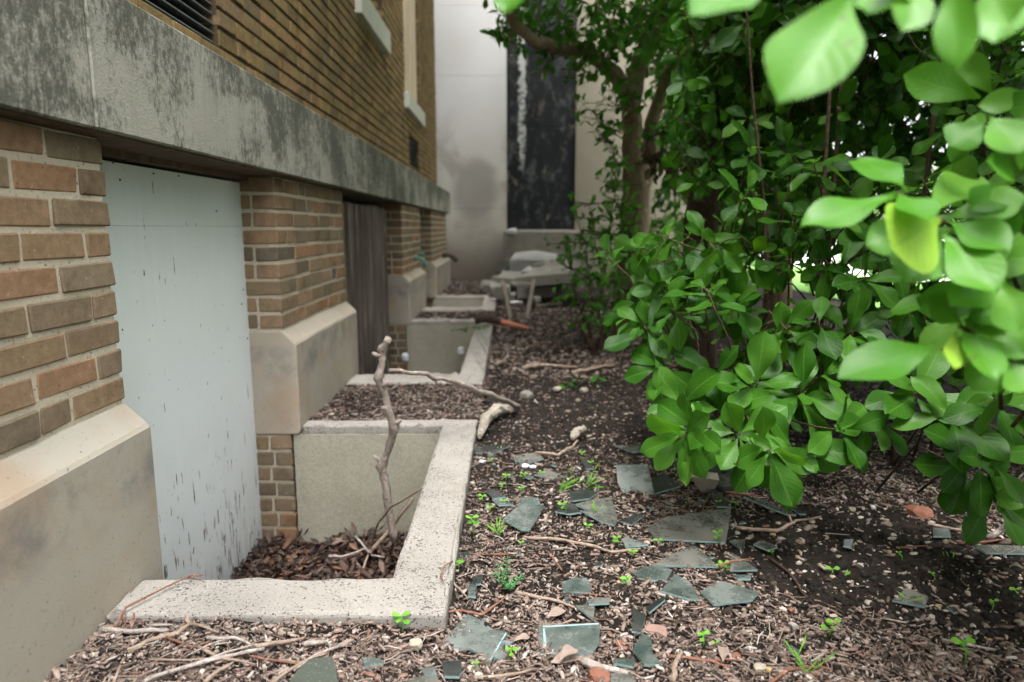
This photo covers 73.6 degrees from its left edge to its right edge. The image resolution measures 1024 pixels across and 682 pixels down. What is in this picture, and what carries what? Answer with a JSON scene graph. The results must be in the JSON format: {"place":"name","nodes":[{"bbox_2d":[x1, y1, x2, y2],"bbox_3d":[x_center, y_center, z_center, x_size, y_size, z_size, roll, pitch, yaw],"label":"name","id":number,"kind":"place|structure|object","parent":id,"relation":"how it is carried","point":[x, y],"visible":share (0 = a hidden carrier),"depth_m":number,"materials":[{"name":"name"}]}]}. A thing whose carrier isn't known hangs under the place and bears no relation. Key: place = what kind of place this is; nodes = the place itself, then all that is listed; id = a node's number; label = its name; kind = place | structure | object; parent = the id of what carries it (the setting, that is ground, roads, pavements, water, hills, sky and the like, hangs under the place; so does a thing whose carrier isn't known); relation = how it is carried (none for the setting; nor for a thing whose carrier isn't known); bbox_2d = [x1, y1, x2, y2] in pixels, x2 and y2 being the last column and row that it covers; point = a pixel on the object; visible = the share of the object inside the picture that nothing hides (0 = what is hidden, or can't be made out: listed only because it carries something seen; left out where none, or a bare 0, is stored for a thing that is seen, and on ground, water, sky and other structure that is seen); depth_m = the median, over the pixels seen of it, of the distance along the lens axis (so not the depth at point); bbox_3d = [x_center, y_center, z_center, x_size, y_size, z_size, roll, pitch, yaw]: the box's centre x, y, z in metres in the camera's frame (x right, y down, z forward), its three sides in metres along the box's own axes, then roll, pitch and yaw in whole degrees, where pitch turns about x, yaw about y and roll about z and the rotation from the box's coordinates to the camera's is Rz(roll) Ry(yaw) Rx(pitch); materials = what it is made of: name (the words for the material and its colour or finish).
{"place":"outdoors","nodes":[
{"label":"outdoors","id":0,"kind":"place"},
{"bbox_2d":[510,281,535,287],"bbox_3d":[0.130,-0.624,7.601,0.294,0.061,0.161,3,11,-1],"label":"rubble stone","id":1,"kind":"object","parent":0,"point":[520,284],"visible":0.8,"depth_m":7.53,"materials":[{"name":"stone"}]},
{"bbox_2d":[515,257,583,285],"bbox_3d":[0.713,-0.850,8.351,0.738,0.259,1.929,3,10,20],"label":"concrete slab","id":2,"kind":"object","parent":1,"relation":"on","point":[540,275],"depth_m":7.59,"materials":[{"name":"concrete"}]},
{"bbox_2d":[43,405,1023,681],"bbox_3d":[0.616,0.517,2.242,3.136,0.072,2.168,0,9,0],"label":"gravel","id":3,"kind":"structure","parent":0,"point":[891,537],"depth_m":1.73,"materials":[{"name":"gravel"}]},
{"bbox_2d":[48,266,1023,681],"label":"ground","id":4,"kind":"structure","parent":0,"point":[804,534],"depth_m":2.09,"materials":[{"name":"soil"}]},
{"bbox_2d":[98,626,169,633],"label":"twig","id":5,"kind":"object","parent":4,"relation":"on","point":[103,629],"visible":1,"depth_m":1.46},
{"bbox_2d":[110,574,203,635],"bbox_3d":[-0.808,0.598,1.558,0.066,0.043,0.237,5,11,29],"label":"twig","id":6,"kind":"object","parent":4,"relation":"on","point":[129,605],"visible":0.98,"depth_m":1.56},
{"bbox_2d":[0,0,458,681],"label":"brick building","id":7,"kind":"structure","parent":4,"relation":"on","point":[224,264],"depth_m":2.22,"materials":[{"name":"brick"}]},
{"bbox_2d":[354,0,390,55],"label":"window","id":8,"kind":"structure","parent":7,"relation":"in","point":[365,10],"depth_m":5.34,"materials":[{"name":"stone"}]},
{"bbox_2d":[402,0,424,126],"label":"window","id":9,"kind":"structure","parent":7,"relation":"in","point":[410,94],"depth_m":7.78,"materials":[{"name":"beige wood"}]},
{"bbox_2d":[106,418,477,629],"bbox_3d":[-0.635,0.962,2.363,0.977,1.008,1.563,0,9,0],"label":"window well","id":10,"kind":"object","parent":4,"relation":"in","point":[338,486],"depth_m":2.10,"materials":[{"name":"concrete"}]},
{"bbox_2d":[229,521,408,580],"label":"leaf litter","id":11,"kind":"object","parent":10,"relation":"in","point":[258,566],"visible":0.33,"depth_m":2.83,"materials":[{"name":"brown plant"}]},
{"bbox_2d":[371,336,401,543],"bbox_3d":[-0.468,0.382,2.548,0.123,0.829,0.132,0,9,0],"label":"dead branch","id":12,"kind":"object","parent":11,"relation":"in","point":[393,424],"visible":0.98,"depth_m":2.54,"materials":[{"name":"wood"}]},
{"bbox_2d":[367,498,413,554],"bbox_3d":[-0.504,0.744,2.796,0.198,0.210,0.079,-5,10,-26],"label":"stick","id":13,"kind":"object","parent":11,"relation":"on","point":[379,541],"visible":0.84,"depth_m":2.79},
{"bbox_2d":[361,486,422,573],"bbox_3d":[-0.472,0.678,2.508,0.094,0.467,0.536,-6,11,-32],"label":"stick","id":14,"kind":"object","parent":10,"relation":"on","point":[388,509],"visible":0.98,"depth_m":2.48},
{"bbox_2d":[289,657,337,681],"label":"mossy slab","id":15,"kind":"object","parent":4,"relation":"on","point":[322,669],"depth_m":1.33,"materials":[{"name":"stone"}]},
{"bbox_2d":[362,657,382,667],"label":"glass shard","id":16,"kind":"object","parent":4,"relation":"on","point":[367,661],"visible":1,"depth_m":1.39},
{"bbox_2d":[392,611,410,631],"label":"seedling","id":17,"kind":"object","parent":4,"relation":"on","point":[397,619],"visible":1,"depth_m":1.51,"materials":[{"name":"green plant"}]},
{"bbox_2d":[346,317,492,384],"bbox_3d":[-0.652,0.496,5.167,0.977,1.009,2.684,0,9,0],"label":"window well","id":18,"kind":"object","parent":4,"relation":"on","point":[433,345],"depth_m":6.28,"materials":[{"name":"concrete"}]},
{"bbox_2d":[474,313,501,323],"bbox_3d":[-0.210,-0.195,5.956,0.237,0.102,0.080,3,10,19],"label":"charred stick","id":19,"kind":"object","parent":18,"relation":"on","point":[487,317],"visible":1,"depth_m":5.93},
{"bbox_2d":[409,676,437,681],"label":"glass shard","id":20,"kind":"object","parent":4,"relation":"on","point":[425,679],"visible":1,"depth_m":1.34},
{"bbox_2d":[442,660,462,678],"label":"glass shard","id":21,"kind":"object","parent":4,"relation":"on","point":[452,669],"visible":1,"depth_m":1.37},
{"bbox_2d":[388,368,520,409],"bbox_3d":[-0.172,0.217,2.865,0.102,0.356,0.896,6,11,32],"label":"stick","id":22,"kind":"object","parent":4,"relation":"on","point":[493,395],"visible":1,"depth_m":2.78,"materials":[{"name":"wood"}]},
{"bbox_2d":[422,295,496,311],"bbox_3d":[-0.669,0.036,7.930,0.977,1.010,1.606,0,9,0],"label":"window well","id":23,"kind":"object","parent":4,"relation":"on","point":[461,303],"depth_m":8.47,"materials":[{"name":"concrete"}]},
{"bbox_2d":[443,614,508,663],"bbox_3d":[-0.073,0.650,1.495,0.144,0.009,0.124,6,11,30],"label":"glass shard","id":24,"kind":"object","parent":4,"relation":"on","point":[477,639],"visible":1,"depth_m":1.50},
{"bbox_2d":[449,593,507,615],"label":"twig","id":25,"kind":"object","parent":4,"relation":"on","point":[477,613],"visible":0.93,"depth_m":1.59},
{"bbox_2d":[480,280,496,293],"bbox_3d":[-0.318,-0.733,9.304,0.221,0.184,0.252,4,17,-1],"label":"rubble stone","id":26,"kind":"object","parent":4,"relation":"on","point":[484,286],"visible":0.61,"depth_m":9.19,"materials":[{"name":"stone"}]},
{"bbox_2d":[474,446,508,453],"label":"glass shard","id":27,"kind":"object","parent":4,"relation":"on","point":[484,449],"visible":0.86,"depth_m":2.75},
{"bbox_2d":[477,403,521,438],"bbox_3d":[-0.084,0.341,3.112,0.096,0.072,0.472,4,10,22],"label":"bleached wood","id":28,"kind":"object","parent":4,"relation":"on","point":[495,410],"visible":0.91,"depth_m":3.09,"materials":[{"name":"wood"}]},
{"bbox_2d":[490,283,510,298],"bbox_3d":[-0.135,-0.581,7.911,0.239,0.138,0.227,0,17,0],"label":"rubble stone","id":29,"kind":"object","parent":4,"relation":"on","point":[496,290],"visible":0.81,"depth_m":7.81,"materials":[{"name":"stone"}]},
{"bbox_2d":[501,280,511,317],"bbox_3d":[-0.054,-0.400,6.950,0.041,0.404,0.408,-2,10,-13],"label":"wooden stake","id":30,"kind":"object","parent":4,"relation":"on","point":[506,301],"visible":0.77,"depth_m":6.94,"materials":[{"name":"grey wood"}]},
{"bbox_2d":[486,319,527,328],"bbox_3d":[-0.041,-0.166,6.022,0.374,0.117,0.062,1,9,7],"label":"plastic stake","id":31,"kind":"object","parent":4,"relation":"on","point":[508,323],"visible":0.7,"depth_m":6.00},
{"bbox_2d":[496,258,523,274],"bbox_3d":[0.042,-1.010,9.767,0.536,0.324,0.359,-5,7,0],"label":"rubble stone","id":32,"kind":"object","parent":4,"relation":"on","point":[502,265],"visible":0.34,"depth_m":9.66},
{"bbox_2d":[510,250,556,270],"bbox_3d":[0.335,-1.196,10.162,0.659,0.248,1.383,1,9,5],"label":"stone slab","id":33,"kind":"object","parent":32,"relation":"on","point":[531,258],"depth_m":9.67,"materials":[{"name":"stone"}]},
{"bbox_2d":[504,504,544,530],"bbox_3d":[0.033,0.536,2.100,0.094,0.020,0.174,3,10,18],"label":"glass shard","id":34,"kind":"object","parent":4,"relation":"on","point":[522,517],"visible":1,"depth_m":2.09,"materials":[{"name":"glass"}]},
{"bbox_2d":[515,453,543,465],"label":"glass shard","id":35,"kind":"object","parent":4,"relation":"on","point":[534,457],"visible":1,"depth_m":2.62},
{"bbox_2d":[525,278,535,317],"bbox_3d":[0.179,-0.403,6.895,0.050,0.434,0.417,2,10,13],"label":"wooden stake","id":36,"kind":"object","parent":4,"relation":"on","point":[529,302],"visible":0.77,"depth_m":6.89,"materials":[{"name":"grey wood"}]},
{"bbox_2d":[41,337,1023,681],"bbox_3d":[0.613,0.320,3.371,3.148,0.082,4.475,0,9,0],"label":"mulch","id":37,"kind":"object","parent":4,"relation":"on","point":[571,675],"visible":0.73,"depth_m":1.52,"materials":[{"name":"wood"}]},
{"bbox_2d":[127,614,216,653],"bbox_3d":[-0.712,0.611,1.444,0.172,0.035,0.069,-3,10,-18],"label":"twig","id":38,"kind":"object","parent":37,"relation":"on","point":[136,647],"visible":1,"depth_m":1.44,"materials":[{"name":"wood"}]},
{"bbox_2d":[143,644,264,681],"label":"twig","id":39,"kind":"object","parent":37,"relation":"on","point":[216,657],"visible":1,"depth_m":1.35,"materials":[{"name":"wood"}]},
{"bbox_2d":[186,635,250,655],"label":"twig","id":40,"kind":"object","parent":37,"relation":"on","point":[209,637],"visible":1,"depth_m":1.43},
{"bbox_2d":[197,645,254,664],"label":"twig","id":41,"kind":"object","parent":37,"relation":"on","point":[207,651],"visible":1,"depth_m":1.36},
{"bbox_2d":[249,637,302,648],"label":"twig","id":42,"kind":"object","parent":37,"relation":"on","point":[270,643],"visible":1,"depth_m":1.42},
{"bbox_2d":[293,644,344,671],"bbox_3d":[-0.400,0.648,1.408,0.020,0.012,0.123,8,12,39],"label":"twig","id":43,"kind":"object","parent":37,"relation":"on","point":[326,650],"visible":0.89,"depth_m":1.42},
{"bbox_2d":[271,652,328,681],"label":"twig","id":44,"kind":"object","parent":43,"relation":"on","point":[280,676],"visible":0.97,"depth_m":1.37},
{"bbox_2d":[408,638,422,650],"bbox_3d":[-0.205,0.646,1.457,0.030,0.015,0.024,-5,17,0],"label":"stone","id":45,"kind":"object","parent":37,"relation":"on","point":[416,643],"visible":1,"depth_m":1.45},
{"bbox_2d":[475,669,531,681],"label":"twig","id":46,"kind":"object","parent":37,"relation":"on","point":[502,676],"visible":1,"depth_m":1.35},
{"bbox_2d":[491,556,522,590],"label":"conifer seedling","id":47,"kind":"object","parent":37,"relation":"on","point":[507,582],"visible":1,"depth_m":1.68,"materials":[{"name":"green plant"}]},
{"bbox_2d":[514,590,574,607],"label":"twig","id":48,"kind":"object","parent":37,"relation":"on","point":[530,595],"visible":1,"depth_m":1.64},
{"bbox_2d":[548,652,579,663],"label":"dry leaf","id":49,"kind":"object","parent":37,"relation":"on","point":[576,657],"visible":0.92,"depth_m":1.40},
{"bbox_2d":[558,644,577,660],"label":"dry leaf","id":50,"kind":"object","parent":49,"relation":"on","point":[567,649],"visible":1,"depth_m":1.40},
{"bbox_2d":[523,535,640,552],"bbox_3d":[0.189,0.573,1.915,0.335,0.021,0.049,3,10,16],"label":"twig","id":51,"kind":"object","parent":37,"relation":"on","point":[572,542],"visible":0.98,"depth_m":1.92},
{"bbox_2d":[578,655,628,673],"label":"twig","id":52,"kind":"object","parent":37,"relation":"on","point":[586,662],"visible":0.98,"depth_m":1.37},
{"bbox_2d":[646,596,664,613],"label":"glass shard","id":53,"kind":"object","parent":37,"relation":"on","point":[652,607],"visible":1,"depth_m":1.59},
{"bbox_2d":[668,654,740,666],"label":"twig","id":54,"kind":"object","parent":37,"relation":"on","point":[691,658],"visible":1,"depth_m":1.41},
{"bbox_2d":[769,665,832,681],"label":"twig","id":55,"kind":"object","parent":37,"relation":"on","point":[780,675],"visible":0.97,"depth_m":1.37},
{"bbox_2d":[950,636,975,662],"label":"seedling","id":56,"kind":"object","parent":37,"relation":"on","point":[963,643],"visible":0.99,"depth_m":1.39,"materials":[{"name":"green plant"}]},
{"bbox_2d":[986,523,1004,539],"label":"twig","id":57,"kind":"object","parent":37,"relation":"on","point":[998,531],"visible":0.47,"depth_m":1.91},
{"bbox_2d":[48,405,1023,681],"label":"fine twigs","id":58,"kind":"object","parent":4,"relation":"on","point":[636,677],"visible":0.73,"depth_m":1.48,"materials":[{"name":"wood"}]},
{"bbox_2d":[516,283,570,298],"bbox_3d":[0.390,-0.623,8.416,0.624,0.168,0.907,1,10,9],"label":"concrete slab","id":59,"kind":"object","parent":4,"relation":"on","point":[541,291],"depth_m":8.02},
{"bbox_2d":[497,270,520,284],"bbox_3d":[0.010,-0.821,8.989,0.335,0.156,0.985,1,9,4],"label":"concrete slab","id":60,"kind":"object","parent":59,"relation":"on","point":[507,276],"depth_m":8.73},
{"bbox_2d":[434,0,685,278],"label":"stone building","id":61,"kind":"structure","parent":4,"relation":"on","point":[520,152],"depth_m":11.54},
{"bbox_2d":[555,503,580,514],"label":"glass shard","id":62,"kind":"object","parent":4,"relation":"on","point":[571,509],"visible":0.94,"depth_m":2.14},
{"bbox_2d":[538,623,599,656],"bbox_3d":[0.127,0.645,1.476,0.141,0.020,0.104,0,9,0],"label":"glass shard","id":63,"kind":"object","parent":4,"relation":"on","point":[583,638],"visible":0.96,"depth_m":1.48,"materials":[{"name":"glass"}]},
{"bbox_2d":[413,281,730,378],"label":"mulch","id":64,"kind":"object","parent":4,"relation":"on","point":[554,357],"visible":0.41,"depth_m":5.47,"materials":[{"name":"wood"}]},
{"bbox_2d":[562,577,591,593],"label":"glass shard","id":65,"kind":"object","parent":4,"relation":"on","point":[577,585],"visible":1,"depth_m":1.68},
{"bbox_2d":[570,426,586,439],"bbox_3d":[0.278,0.388,2.913,0.041,0.045,0.128,6,11,30],"label":"bleached wood","id":66,"kind":"object","parent":4,"relation":"on","point":[576,432],"visible":1,"depth_m":2.90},
{"bbox_2d":[553,375,608,389],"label":"leaf sprig","id":67,"kind":"object","parent":4,"relation":"on","point":[562,386],"visible":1,"depth_m":3.87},
{"bbox_2d":[569,489,598,501],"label":"glass shard","id":68,"kind":"object","parent":4,"relation":"on","point":[580,495],"visible":1,"depth_m":2.25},
{"bbox_2d":[576,605,594,620],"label":"glass shard","id":69,"kind":"object","parent":4,"relation":"on","point":[587,610],"visible":1,"depth_m":1.58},
{"bbox_2d":[571,363,614,374],"bbox_3d":[0.515,0.170,4.268,0.383,0.034,0.042,-8,12,-39],"label":"stick","id":70,"kind":"object","parent":4,"relation":"on","point":[579,370],"visible":0.99,"depth_m":4.22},
{"bbox_2d":[575,497,613,512],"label":"glass shard","id":71,"kind":"object","parent":4,"relation":"on","point":[605,503],"visible":0.88,"depth_m":2.18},
{"bbox_2d":[543,129,654,350],"bbox_3d":[0.640,-0.666,4.867,0.824,1.618,0.631,0,9,0],"label":"sapling","id":72,"kind":"object","parent":4,"relation":"on","point":[613,276],"visible":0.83,"depth_m":4.84,"materials":[{"name":"green plant"}]},
{"bbox_2d":[587,597,610,605],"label":"glass shard","id":73,"kind":"object","parent":4,"relation":"on","point":[595,601],"visible":1,"depth_m":1.61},
{"bbox_2d":[581,507,617,526],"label":"glass shard","id":74,"kind":"object","parent":4,"relation":"on","point":[608,516],"visible":1,"depth_m":2.08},
{"bbox_2d":[588,667,610,681],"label":"brick fragment","id":75,"kind":"object","parent":4,"relation":"on","point":[595,674],"visible":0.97,"depth_m":1.35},
{"bbox_2d":[479,0,734,342],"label":"tree","id":76,"kind":"object","parent":4,"relation":"on","point":[639,141],"visible":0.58,"depth_m":4.69,"materials":[{"name":"green plant"}]},
{"bbox_2d":[611,672,634,681],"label":"glass shard","id":77,"kind":"object","parent":4,"relation":"on","point":[619,677],"visible":1,"depth_m":1.34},
{"bbox_2d":[614,658,634,668],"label":"glass shard","id":78,"kind":"object","parent":4,"relation":"on","point":[628,663],"visible":1,"depth_m":1.39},
{"bbox_2d":[614,445,641,452],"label":"glass shard","id":79,"kind":"object","parent":4,"relation":"on","point":[632,448],"visible":0.71,"depth_m":2.76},
{"bbox_2d":[621,513,643,525],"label":"glass shard","id":80,"kind":"object","parent":4,"relation":"on","point":[632,520],"visible":1,"depth_m":2.08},
{"bbox_2d":[621,537,647,547],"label":"glass shard","id":81,"kind":"object","parent":4,"relation":"on","point":[627,541],"visible":1,"depth_m":1.92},
{"bbox_2d":[616,464,653,494],"bbox_3d":[0.423,0.482,2.367,0.118,0.078,0.129,0,9,0],"label":"glass shard","id":82,"kind":"object","parent":4,"relation":"on","point":[632,477],"visible":0.82,"depth_m":2.37,"materials":[{"name":"glass"}]},
{"bbox_2d":[632,607,645,633],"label":"glass shard","id":83,"kind":"object","parent":4,"relation":"on","point":[638,619],"visible":1,"depth_m":1.54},
{"bbox_2d":[633,633,661,666],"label":"glass shard","id":84,"kind":"object","parent":4,"relation":"on","point":[642,650],"visible":1,"depth_m":1.43,"materials":[{"name":"glass"}]},
{"bbox_2d":[633,565,671,581],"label":"glass shard","id":85,"kind":"object","parent":4,"relation":"on","point":[655,571],"visible":1,"depth_m":1.75,"materials":[{"name":"glass"}]},
{"bbox_2d":[645,624,666,636],"bbox_3d":[0.322,0.646,1.529,0.048,0.013,0.032,0,6,16],"label":"brick fragment","id":86,"kind":"object","parent":4,"relation":"on","point":[659,629],"visible":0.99,"depth_m":1.52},
{"bbox_2d":[652,473,679,494],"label":"glass shard","id":87,"kind":"object","parent":4,"relation":"on","point":[664,482],"visible":1,"depth_m":2.35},
{"bbox_2d":[669,651,682,681],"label":"twig","id":88,"kind":"object","parent":4,"relation":"on","point":[673,676],"visible":1,"depth_m":1.37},
{"bbox_2d":[660,574,699,600],"bbox_3d":[0.421,0.605,1.666,0.088,0.013,0.096,6,11,34],"label":"glass shard","id":89,"kind":"object","parent":4,"relation":"on","point":[676,585],"visible":1,"depth_m":1.66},
{"bbox_2d":[654,545,717,567],"bbox_3d":[0.456,0.584,1.853,0.176,0.013,0.117,0,9,0],"label":"glass shard","id":90,"kind":"object","parent":4,"relation":"on","point":[693,556],"visible":0.95,"depth_m":1.83,"materials":[{"name":"glass"}]},
{"bbox_2d":[647,508,730,542],"bbox_3d":[0.543,0.547,2.045,0.294,0.018,0.218,0,9,0],"label":"glass shard","id":91,"kind":"object","parent":4,"relation":"on","point":[699,527],"visible":1,"depth_m":2.02,"materials":[{"name":"glass"}]},
{"bbox_2d":[648,146,759,281],"bbox_3d":[2.068,-1.289,7.358,1.562,2.031,1.560,0,9,0],"label":"shrub","id":92,"kind":"object","parent":4,"relation":"on","point":[668,218],"visible":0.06,"depth_m":7.11,"materials":[{"name":"green plant"}]},
{"bbox_2d":[710,489,729,507],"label":"glass shard","id":93,"kind":"object","parent":4,"relation":"on","point":[717,495],"visible":1,"depth_m":2.22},
{"bbox_2d":[691,464,758,491],"bbox_3d":[0.810,0.463,2.418,0.275,0.045,0.346,8,12,39],"label":"slate slab","id":94,"kind":"object","parent":4,"relation":"on","point":[724,484],"depth_m":2.34,"materials":[{"name":"grey stone"}]},
{"bbox_2d":[691,472,718,492],"bbox_3d":[0.638,0.472,2.301,0.098,0.085,0.068,0,9,0],"label":"stone chunk","id":95,"kind":"object","parent":94,"relation":"on","point":[708,483],"visible":0.71,"depth_m":2.28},
{"bbox_2d":[701,581,758,605],"bbox_3d":[0.527,0.610,1.663,0.139,0.011,0.088,-2,10,-12],"label":"glass shard","id":96,"kind":"object","parent":4,"relation":"on","point":[720,593],"visible":1,"depth_m":1.65,"materials":[{"name":"glass"}]},
{"bbox_2d":[648,0,833,254],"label":"tree","id":97,"kind":"object","parent":4,"relation":"on","point":[659,192],"visible":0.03,"depth_m":7.21,"materials":[{"name":"green plant"}]},
{"bbox_2d":[730,552,757,571],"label":"glass shard","id":98,"kind":"object","parent":4,"relation":"on","point":[742,566],"visible":0.79,"depth_m":1.79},
{"bbox_2d":[493,0,1023,435],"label":"shrub","id":99,"kind":"object","parent":4,"relation":"on","point":[973,307],"visible":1,"depth_m":0.83,"materials":[{"name":"green plant"}]},
{"bbox_2d":[753,539,777,550],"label":"glass shard","id":100,"kind":"object","parent":4,"relation":"on","point":[763,545],"visible":1,"depth_m":1.91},
{"bbox_2d":[743,496,795,515],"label":"glass shard","id":101,"kind":"object","parent":4,"relation":"on","point":[770,506],"visible":0.88,"depth_m":2.16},
{"bbox_2d":[736,512,821,532],"bbox_3d":[0.808,0.541,2.038,0.294,0.025,0.075,-3,10,-20],"label":"twig","id":102,"kind":"object","parent":4,"relation":"on","point":[784,527],"visible":1,"depth_m":2.01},
{"bbox_2d":[766,555,819,609],"bbox_3d":[0.712,0.606,1.723,0.023,0.012,0.263,-1,9,-6],"label":"twig","id":103,"kind":"object","parent":4,"relation":"on","point":[788,572],"visible":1,"depth_m":1.75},
{"bbox_2d":[594,0,1023,547],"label":"shrub","id":104,"kind":"object","parent":4,"relation":"on","point":[775,462],"visible":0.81,"depth_m":2.16,"materials":[{"name":"green plant"}]},
{"bbox_2d":[787,645,838,672],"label":"grass tuft","id":105,"kind":"object","parent":4,"relation":"on","point":[795,653],"visible":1,"depth_m":1.36,"materials":[{"name":"green plant"}]},
{"bbox_2d":[658,0,1023,373],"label":"tree","id":106,"kind":"object","parent":4,"relation":"on","point":[703,206],"visible":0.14,"depth_m":3.55,"materials":[{"name":"green plant"}]},
{"bbox_2d":[761,13,1023,342],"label":"tree","id":107,"kind":"object","parent":4,"relation":"on","point":[779,296],"visible":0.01,"depth_m":4.57,"materials":[{"name":"green plant"}]},
{"bbox_2d":[892,587,927,607],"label":"glass shard","id":108,"kind":"object","parent":4,"relation":"on","point":[910,595],"visible":1,"depth_m":1.62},
{"bbox_2d":[903,504,933,518],"bbox_3d":[1.279,0.541,2.145,0.079,0.052,0.073,1,1,-1],"label":"brick fragment","id":109,"kind":"object","parent":4,"relation":"on","point":[923,512],"visible":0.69,"depth_m":2.12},
{"bbox_2d":[933,528,950,537],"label":"glass shard","id":110,"kind":"object","parent":4,"relation":"on","point":[941,532],"visible":1,"depth_m":1.96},
{"bbox_2d":[972,545,1023,554],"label":"glass shard","id":111,"kind":"object","parent":4,"relation":"on","point":[1002,549],"visible":1,"depth_m":1.85,"materials":[{"name":"glass"}]},
{"bbox_2d":[746,262,922,307],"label":"lawn","id":112,"kind":"structure","parent":0,"point":[798,284],"depth_m":10.56,"materials":[{"name":"green plant"}]},
{"bbox_2d":[741,34,1023,230],"label":"sky","id":113,"kind":"structure","parent":0,"point":[875,54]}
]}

